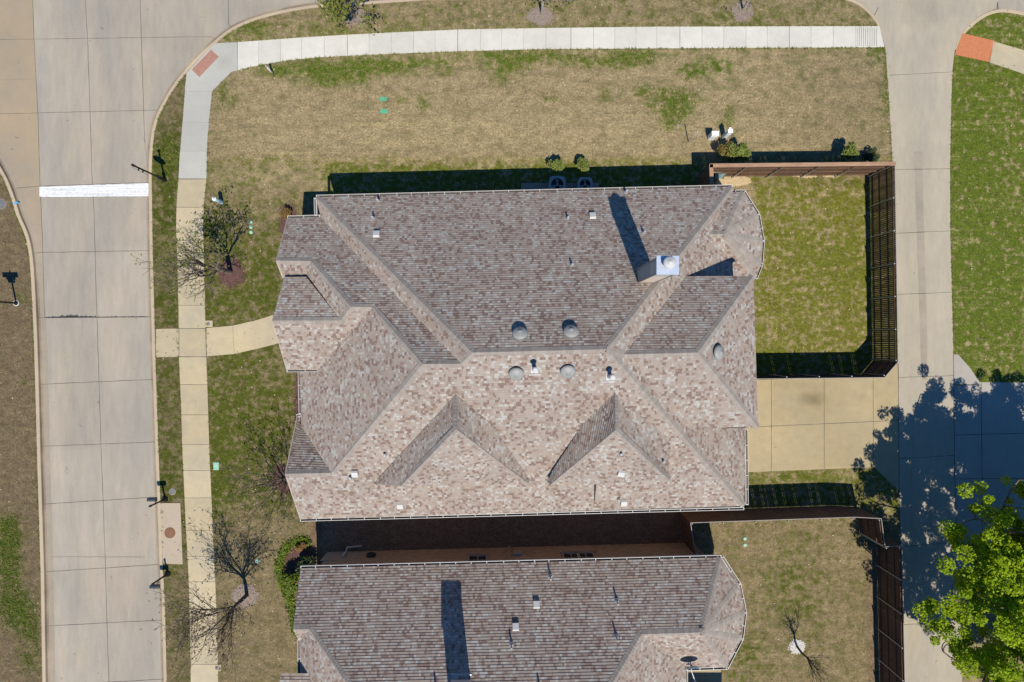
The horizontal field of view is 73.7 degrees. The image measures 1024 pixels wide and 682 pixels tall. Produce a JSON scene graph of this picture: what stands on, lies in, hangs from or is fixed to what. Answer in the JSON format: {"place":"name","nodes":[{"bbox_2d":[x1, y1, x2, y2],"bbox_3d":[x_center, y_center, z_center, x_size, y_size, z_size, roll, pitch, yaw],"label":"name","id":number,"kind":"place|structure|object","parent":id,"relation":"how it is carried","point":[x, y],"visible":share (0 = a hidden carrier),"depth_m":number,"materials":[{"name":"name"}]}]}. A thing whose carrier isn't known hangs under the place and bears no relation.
{"place":"outdoors","nodes":[
{"label":"outdoors","id":0,"kind":"place"},
{"bbox_2d":[0,173,41,681],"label":"lawn","id":1,"kind":"structure","parent":0,"point":[18,463],"depth_m":38.10,"materials":[{"name":"brown plant"}]},
{"bbox_2d":[0,199,6,208],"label":"manhole cover","id":2,"kind":"object","parent":1,"relation":"on","point":[3,203],"visible":1,"depth_m":38.08,"materials":[{"name":"metal"}]},
{"bbox_2d":[0,300,18,305],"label":"street sign","id":3,"kind":"object","parent":1,"relation":"on","point":[15,302],"visible":1,"depth_m":37.94,"materials":[{"name":"black metal"}]},
{"bbox_2d":[156,329,178,356],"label":"path","id":4,"kind":"structure","parent":0,"point":[168,345],"depth_m":38.08,"materials":[{"name":"beige concrete"}]},
{"bbox_2d":[179,91,211,178],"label":"sidewalk","id":5,"kind":"structure","parent":0,"point":[194,140],"depth_m":38.08,"materials":[{"name":"concrete"}]},
{"bbox_2d":[176,179,217,681],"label":"sidewalk","id":6,"kind":"structure","parent":0,"point":[195,425],"depth_m":38.08,"materials":[{"name":"beige concrete"}]},
{"bbox_2d":[185,42,236,90],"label":"sidewalk","id":7,"kind":"structure","parent":0,"point":[219,70],"depth_m":38.08,"materials":[{"name":"concrete"}]},
{"bbox_2d":[192,50,218,76],"bbox_3d":[-17.113,-15.494,38.084,0.595,0.036,1.572,44,90,0],"label":"paving pad","id":8,"kind":"object","parent":7,"relation":"on","point":[205,62],"visible":1,"depth_m":38.07,"materials":[{"name":"concrete"}]},
{"bbox_2d":[206,315,277,355],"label":"path","id":9,"kind":"structure","parent":0,"point":[219,340],"depth_m":38.08,"materials":[{"name":"beige concrete"}]},
{"bbox_2d":[1,0,955,681],"bbox_3d":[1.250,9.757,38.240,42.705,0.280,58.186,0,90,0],"label":"lawn","id":10,"kind":"structure","parent":0,"point":[808,290],"depth_m":38.10,"materials":[{"name":"green plant"}]},
{"bbox_2d":[131,164,166,181],"bbox_3d":[-19.379,-8.979,36.420,0.739,3.360,0.273,25,90,0],"label":"street sign","id":11,"kind":"object","parent":10,"relation":"on","point":[164,179],"visible":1,"depth_m":36.63,"materials":[{"name":"black metal"}]},
{"bbox_2d":[147,496,167,506],"bbox_3d":[-19.433,8.727,37.240,0.499,1.720,0.539,0,90,0],"label":"mailbox","id":12,"kind":"object","parent":10,"relation":"on","point":[164,499],"visible":1,"depth_m":36.90,"materials":[{"name":"black metal"}]},
{"bbox_2d":[149,571,170,588],"bbox_3d":[-19.288,13.086,37.240,0.499,1.720,0.539,0,90,0],"label":"mailbox","id":13,"kind":"object","parent":10,"relation":"on","point":[153,585],"visible":0.99,"depth_m":36.89,"materials":[{"name":"black metal"}]},
{"bbox_2d":[160,503,182,563],"bbox_3d":[-18.997,10.748,38.110,1.131,0.080,3.467,-2,90,0],"label":"inlet apron","id":14,"kind":"object","parent":10,"relation":"on","point":[172,547],"visible":1,"depth_m":38.07,"materials":[{"name":"concrete"}]},
{"bbox_2d":[164,527,174,537],"bbox_3d":[-19.076,10.696,38.068,0.612,0.044,0.612,0,90,0],"label":"manhole cover","id":15,"kind":"object","parent":14,"relation":"on","point":[169,532],"visible":1,"depth_m":38.05,"materials":[{"name":"metal"}]},
{"bbox_2d":[169,488,175,494],"bbox_3d":[-18.945,8.407,38.098,0.377,0.044,0.377,0,90,0],"label":"manhole cover","id":16,"kind":"object","parent":10,"relation":"on","point":[172,491],"visible":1,"depth_m":38.08,"materials":[{"name":"metal"}]},
{"bbox_2d":[127,214,232,307],"bbox_3d":[-15.734,-3.547,34.905,4.595,6.590,4.334,-30,90,0],"label":"street tree","id":17,"kind":"object","parent":10,"relation":"on","point":[189,262],"visible":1,"depth_m":33.76,"materials":[{"name":"brown plant"}]},
{"bbox_2d":[140,570,265,681],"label":"street tree","id":18,"kind":"object","parent":10,"relation":"on","point":[229,614],"visible":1,"depth_m":33.53,"materials":[{"name":"brown plant"}]},
{"bbox_2d":[205,321,212,326],"bbox_3d":[-16.892,-0.960,38.075,0.400,0.060,0.360,0,90,0],"label":"meter box","id":19,"kind":"object","parent":10,"relation":"on","point":[208,323],"visible":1,"depth_m":38.05,"materials":[{"name":"beige concrete"}]},
{"bbox_2d":[213,462,218,469],"bbox_3d":[-16.498,6.986,38.071,0.300,0.078,0.420,0,90,0],"label":"valve box","id":20,"kind":"object","parent":10,"relation":"on","point":[216,465],"visible":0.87,"depth_m":38.06,"materials":[{"name":"green plastic"}]},
{"bbox_2d":[212,196,223,203],"bbox_3d":[-16.195,-7.736,37.565,0.238,1.070,0.238,0,90,0],"label":"marker post","id":21,"kind":"object","parent":10,"relation":"on","point":[215,199],"visible":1,"depth_m":37.34,"materials":[{"name":"white metal"}]},
{"bbox_2d":[215,664,221,670],"bbox_3d":[-16.392,18.221,38.075,0.360,0.060,0.360,0,90,0],"label":"meter box","id":22,"kind":"object","parent":10,"relation":"on","point":[217,668],"visible":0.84,"depth_m":38.05,"materials":[{"name":"beige concrete"}]},
{"bbox_2d":[217,256,247,289],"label":"mulch","id":23,"kind":"object","parent":10,"relation":"on","point":[237,275],"visible":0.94,"depth_m":38.06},
{"bbox_2d":[225,582,260,610],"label":"mulch","id":24,"kind":"object","parent":10,"relation":"on","point":[242,589],"visible":0.88,"depth_m":38.08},
{"bbox_2d":[211,427,307,563],"bbox_3d":[-13.138,8.063,35.491,5.892,5.446,5.526,-27,90,0],"label":"bare tree","id":25,"kind":"object","parent":10,"relation":"on","point":[284,480],"visible":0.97,"depth_m":35.17,"materials":[{"name":"brown plant"}]},
{"bbox_2d":[268,464,290,497],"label":"mulch","id":26,"kind":"object","parent":10,"relation":"on","point":[283,467],"visible":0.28,"depth_m":38.06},
{"bbox_2d":[276,198,298,238],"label":"mulch","id":27,"kind":"object","parent":10,"relation":"on","point":[283,221],"visible":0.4,"depth_m":38.07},
{"bbox_2d":[279,206,291,219],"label":"bed shrub","id":28,"kind":"object","parent":27,"relation":"on","point":[285,212],"visible":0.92,"depth_m":37.65,"materials":[{"name":"brown plant"}]},
{"bbox_2d":[277,572,299,595],"bbox_3d":[-12.099,13.189,37.281,1.325,1.654,1.311,0,90,0],"label":"bed shrub","id":29,"kind":"object","parent":10,"relation":"on","point":[288,586],"visible":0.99,"depth_m":36.91,"materials":[{"name":"green plant"}]},
{"bbox_2d":[273,534,311,639],"bbox_3d":[-12.452,13.624,38.004,2.049,0.252,5.940,7,90,0],"label":"groundcover","id":30,"kind":"object","parent":10,"relation":"on","point":[281,556],"visible":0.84,"depth_m":37.97,"materials":[{"name":"green plant"}]},
{"bbox_2d":[293,372,298,419],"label":"mulch","id":31,"kind":"object","parent":10,"relation":"on","point":[296,409],"visible":0.44,"depth_m":38.08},
{"bbox_2d":[284,537,312,583],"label":"mulch","id":32,"kind":"object","parent":10,"relation":"on","point":[293,559],"visible":0.62,"depth_m":38.08,"materials":[{"name":"brown wood"}]},
{"bbox_2d":[294,541,306,551],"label":"bed shrub","id":33,"kind":"object","parent":32,"relation":"on","point":[298,548],"visible":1,"depth_m":37.75,"materials":[{"name":"orange plant"}]},
{"bbox_2d":[295,556,316,573],"bbox_3d":[-11.247,12.307,37.393,1.106,1.429,1.107,0,90,0],"label":"bed shrub","id":34,"kind":"object","parent":10,"relation":"on","point":[308,561],"visible":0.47,"depth_m":37.22,"materials":[{"name":"green plant"}]},
{"bbox_2d":[340,4,371,26],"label":"mulch","id":35,"kind":"object","parent":10,"relation":"on","point":[355,21],"visible":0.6,"depth_m":38.07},
{"bbox_2d":[317,0,378,35],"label":"street tree","id":36,"kind":"object","parent":35,"relation":"on","point":[337,11],"visible":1,"depth_m":35.16,"materials":[{"name":"green plant"}]},
{"bbox_2d":[380,109,387,113],"bbox_3d":[-7.131,-12.814,38.071,0.420,0.078,0.240,0,90,0],"label":"valve box","id":37,"kind":"object","parent":10,"relation":"on","point":[383,111],"visible":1,"depth_m":38.06,"materials":[{"name":"green plastic"}]},
{"bbox_2d":[0,20,889,677],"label":"grass tufts","id":38,"kind":"object","parent":10,"relation":"on","point":[332,72],"visible":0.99,"depth_m":38.07,"materials":[{"name":"green plant"}]},
{"bbox_2d":[0,0,1023,681],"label":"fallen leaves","id":39,"kind":"object","parent":10,"relation":"on","point":[484,180],"visible":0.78,"depth_m":38.06,"materials":[{"name":"brown plant"}]},
{"bbox_2d":[524,5,557,27],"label":"mulch","id":40,"kind":"object","parent":10,"relation":"on","point":[536,17],"visible":0.97,"depth_m":38.08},
{"bbox_2d":[517,0,585,14],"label":"street tree","id":41,"kind":"object","parent":10,"relation":"on","point":[542,7],"visible":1,"depth_m":35.27,"materials":[{"name":"brown plant"}]},
{"bbox_2d":[547,159,564,170],"bbox_3d":[2.408,-9.582,37.435,0.999,1.345,0.735,0,90,0],"label":"round shrub","id":42,"kind":"object","parent":10,"relation":"on","point":[557,164],"visible":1,"depth_m":37.06,"materials":[{"name":"green plant"}]},
{"bbox_2d":[521,183,598,189],"bbox_3d":[2.684,-8.349,38.050,4.315,0.100,0.900,0,90,0],"label":"unit pad","id":43,"kind":"object","parent":10,"relation":"on","point":[528,186],"visible":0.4,"depth_m":38.00,"materials":[{"name":"concrete"}]},
{"bbox_2d":[548,176,565,188],"bbox_3d":[2.460,-8.512,37.520,0.900,0.960,0.900,0,90,0],"label":"cooling unit","id":44,"kind":"object","parent":43,"relation":"on","point":[557,182],"visible":0.8,"depth_m":37.10,"materials":[{"name":"paint"}]},
{"bbox_2d":[576,177,592,187],"bbox_3d":[3.973,-8.499,37.520,0.800,0.960,0.800,0,90,0],"label":"cooling unit","id":45,"kind":"object","parent":43,"relation":"on","point":[584,182],"visible":0.66,"depth_m":37.12,"materials":[{"name":"paint"}]},
{"bbox_2d":[576,157,591,173],"bbox_3d":[3.892,-9.602,37.473,0.921,1.270,0.782,44,90,0],"label":"round shrub","id":46,"kind":"object","parent":10,"relation":"on","point":[582,164],"visible":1,"depth_m":37.10,"materials":[{"name":"green plant"}]},
{"bbox_2d":[688,670,720,681],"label":"patio","id":47,"kind":"structure","parent":10,"relation":"on","point":[711,676],"depth_m":38.07,"materials":[{"name":"concrete"}]},
{"bbox_2d":[707,131,718,139],"bbox_3d":[11.077,-11.310,37.639,0.390,0.922,0.259,0,90,0],"label":"utility cabinet","id":48,"kind":"object","parent":10,"relation":"on","point":[712,135],"visible":1,"depth_m":37.40,"materials":[{"name":"metal"}]},
{"bbox_2d":[722,127,732,138],"bbox_3d":[11.814,-11.399,37.504,0.270,1.192,0.319,0,90,0],"label":"utility cabinet","id":49,"kind":"object","parent":10,"relation":"on","point":[727,133],"visible":1,"depth_m":37.21,"materials":[{"name":"metal"}]},
{"bbox_2d":[717,141,751,162],"bbox_3d":[12.102,-10.279,37.342,1.916,1.539,1.163,0,90,0],"label":"hedge shrub","id":50,"kind":"object","parent":10,"relation":"on","point":[733,153],"visible":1,"depth_m":36.93,"materials":[{"name":"green plant"}]},
{"bbox_2d":[726,0,753,24],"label":"mulch","id":51,"kind":"object","parent":10,"relation":"on","point":[740,15],"visible":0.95,"depth_m":38.07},
{"bbox_2d":[740,0,791,10],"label":"street tree","id":52,"kind":"object","parent":10,"relation":"on","point":[746,4],"visible":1,"depth_m":35.52,"materials":[{"name":"brown plant"}]},
{"bbox_2d":[679,506,904,681],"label":"wooden fence","id":53,"kind":"object","parent":10,"relation":"on","point":[890,597],"visible":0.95,"depth_m":36.69,"materials":[{"name":"brown wood"}]},
{"bbox_2d":[788,639,805,653],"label":"stones","id":54,"kind":"object","parent":10,"relation":"on","point":[795,643],"visible":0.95,"depth_m":38.07,"materials":[{"name":"white stone"}]},
{"bbox_2d":[697,162,897,378],"bbox_3d":[15.203,-3.671,36.820,9.870,2.560,11.331,0,90,0],"label":"wooden fence","id":55,"kind":"object","parent":10,"relation":"on","point":[878,367],"visible":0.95,"depth_m":36.60,"materials":[{"name":"brown wood"}]},
{"bbox_2d":[796,646,838,681],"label":"young tree","id":56,"kind":"object","parent":10,"relation":"on","point":[808,659],"visible":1,"depth_m":35.59,"materials":[{"name":"brown plant"}]},
{"bbox_2d":[841,141,859,158],"bbox_3d":[18.346,-10.324,37.308,1.009,1.598,0.988,-21,90,0],"label":"round shrub","id":57,"kind":"object","parent":10,"relation":"on","point":[849,151],"visible":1,"depth_m":36.96,"materials":[{"name":"green plant"}]},
{"bbox_2d":[861,147,879,161],"bbox_3d":[19.820,-10.149,37.686,0.954,0.851,0.881,-34,90,0],"label":"round shrub","id":58,"kind":"object","parent":10,"relation":"on","point":[871,156],"visible":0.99,"depth_m":37.51,"materials":[{"name":"green plant"}]},
{"bbox_2d":[280,543,746,681],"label":"house","id":59,"kind":"structure","parent":0,"point":[661,612],"depth_m":32.60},
{"bbox_2d":[467,554,488,560],"bbox_3d":[-1.820,11.512,35.989,1.150,1.448,0.135,0,90,0],"label":"window","id":60,"kind":"structure","parent":59,"relation":"in","point":[471,557],"depth_m":36.37,"materials":[{"name":"glass"}]},
{"bbox_2d":[561,551,580,557],"bbox_3d":[3.141,11.384,35.989,1.050,1.448,0.135,0,90,0],"label":"window","id":61,"kind":"structure","parent":59,"relation":"in","point":[566,554],"depth_m":36.47,"materials":[{"name":"glass"}]},
{"bbox_2d":[575,551,594,557],"bbox_3d":[3.914,11.364,35.989,1.050,1.448,0.135,0,90,0],"label":"window","id":62,"kind":"structure","parent":59,"relation":"in","point":[583,554],"depth_m":36.40,"materials":[{"name":"glass"}]},
{"bbox_2d":[684,660,700,681],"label":"satellite dish","id":63,"kind":"object","parent":59,"relation":"attached to","point":[691,667],"visible":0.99,"depth_m":32.87,"materials":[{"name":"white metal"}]},
{"bbox_2d":[272,185,764,521],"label":"house","id":64,"kind":"structure","parent":0,"point":[453,354],"depth_m":31.03,"materials":[{"name":"brown"}]},
{"bbox_2d":[33,0,1023,681],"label":"road","id":65,"kind":"structure","parent":0,"point":[115,72],"depth_m":38.23,"materials":[{"name":"concrete"}]},
{"bbox_2d":[0,0,42,262],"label":"parking bay","id":66,"kind":"object","parent":65,"relation":"on","point":[19,144],"visible":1,"depth_m":38.22,"materials":[{"name":"concrete"}]},
{"bbox_2d":[0,149,54,681],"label":"kerb","id":67,"kind":"structure","parent":65,"relation":"on","point":[42,407],"depth_m":38.22,"materials":[{"name":"concrete"}]},
{"bbox_2d":[39,183,148,196],"bbox_3d":[-23.393,-8.450,38.215,6.182,0.001,0.776,0,90,0],"label":"road marking","id":68,"kind":"object","parent":65,"relation":"on","point":[136,189],"visible":1,"depth_m":38.21,"materials":[{"name":"white paint"}]},
{"bbox_2d":[45,315,147,317],"bbox_3d":[-23.278,-1.414,38.214,5.754,0.001,0.255,0,90,0],"label":"crack seal","id":69,"kind":"object","parent":65,"relation":"on","point":[71,316],"visible":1,"depth_m":38.21,"materials":[{"name":"black asphalt"}]},
{"bbox_2d":[0,0,230,681],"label":"pavement joints","id":70,"kind":"object","parent":65,"relation":"on","point":[96,302],"visible":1,"depth_m":38.22,"materials":[{"name":"grey concrete"}]},
{"bbox_2d":[146,0,422,681],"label":"kerb","id":71,"kind":"structure","parent":65,"relation":"on","point":[179,77],"depth_m":38.09,"materials":[{"name":"concrete"}]},
{"bbox_2d":[9,27,876,603],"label":"pavement grooves","id":72,"kind":"object","parent":65,"relation":"on","point":[863,39],"visible":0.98,"depth_m":38.07,"materials":[{"name":"grey concrete"}]},
{"bbox_2d":[847,0,880,25],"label":"kerb","id":73,"kind":"structure","parent":65,"relation":"on","point":[868,11],"depth_m":38.09,"materials":[{"name":"concrete"}]},
{"bbox_2d":[955,9,1023,49],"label":"kerb","id":74,"kind":"structure","parent":65,"relation":"on","point":[990,13],"depth_m":38.09,"materials":[{"name":"concrete"}]},
{"bbox_2d":[238,26,878,69],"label":"sidewalk","id":75,"kind":"structure","parent":0,"point":[253,53],"depth_m":38.08,"materials":[{"name":"concrete"}]},
{"bbox_2d":[715,176,751,187],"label":"soil","id":76,"kind":"structure","parent":0,"point":[738,181],"depth_m":38.08,"materials":[{"name":"beige soil"}]},
{"bbox_2d":[714,173,726,179],"bbox_3d":[11.429,-9.144,37.475,0.693,1.208,0.292,0,90,0],"label":"leaning panel","id":77,"kind":"object","parent":76,"relation":"on","point":[719,176],"visible":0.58,"depth_m":37.72,"materials":[{"name":"teal glass"}]},
{"bbox_2d":[793,176,816,178],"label":"stones","id":78,"kind":"object","parent":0,"point":[807,176],"visible":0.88,"depth_m":38.09,"materials":[{"name":"beige stone"}]},
{"bbox_2d":[746,364,898,489],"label":"driveway","id":79,"kind":"structure","parent":0,"point":[818,405],"depth_m":38.09,"materials":[{"name":"concrete"}]},
{"bbox_2d":[879,26,883,46],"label":"sidewalk","id":80,"kind":"structure","parent":0,"point":[881,43],"depth_m":38.08,"materials":[{"name":"concrete"}]},
{"bbox_2d":[856,0,998,681],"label":"alley","id":81,"kind":"structure","parent":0,"point":[920,36],"depth_m":38.09,"materials":[{"name":"concrete"}]},
{"bbox_2d":[178,7,1023,664],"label":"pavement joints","id":82,"kind":"object","parent":81,"relation":"on","point":[826,423],"visible":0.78,"depth_m":38.08,"materials":[{"name":"grey concrete"}]},
{"bbox_2d":[914,152,926,379],"bbox_3d":[22.836,-4.198,38.086,0.436,0.001,12.750,-2,90,0],"label":"tar patch","id":83,"kind":"object","parent":81,"relation":"on","point":[920,239],"visible":1,"depth_m":38.09,"materials":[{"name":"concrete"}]},
{"bbox_2d":[950,12,1023,382],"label":"lawn","id":84,"kind":"structure","parent":0,"point":[977,229],"depth_m":38.10,"materials":[{"name":"green plant"}]},
{"bbox_2d":[954,33,996,61],"bbox_3d":[25.869,-16.357,38.086,2.150,0.036,1.257,13,90,0],"label":"paving pad","id":85,"kind":"object","parent":84,"relation":"on","point":[974,47],"visible":1,"depth_m":38.07,"materials":[{"name":"orange concrete"}]},
{"bbox_2d":[954,354,1023,613],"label":"driveway","id":86,"kind":"structure","parent":0,"point":[999,453],"depth_m":38.09,"materials":[{"name":"concrete"}]},
{"bbox_2d":[960,585,1023,681],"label":"lawn","id":87,"kind":"structure","parent":0,"point":[978,639],"depth_m":38.10,"materials":[{"name":"green plant"}]},
{"bbox_2d":[990,41,1023,73],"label":"sidewalk","id":88,"kind":"structure","parent":0,"point":[1008,57],"depth_m":38.08,"materials":[{"name":"beige concrete"}]},
{"label":"ground","id":89,"kind":"structure","parent":0,"visible":0},
{"bbox_2d":[911,476,1023,681],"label":"leafy tree","id":90,"kind":"object","parent":89,"relation":"on","point":[999,565],"visible":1,"depth_m":31.13,"materials":[{"name":"green plant"}]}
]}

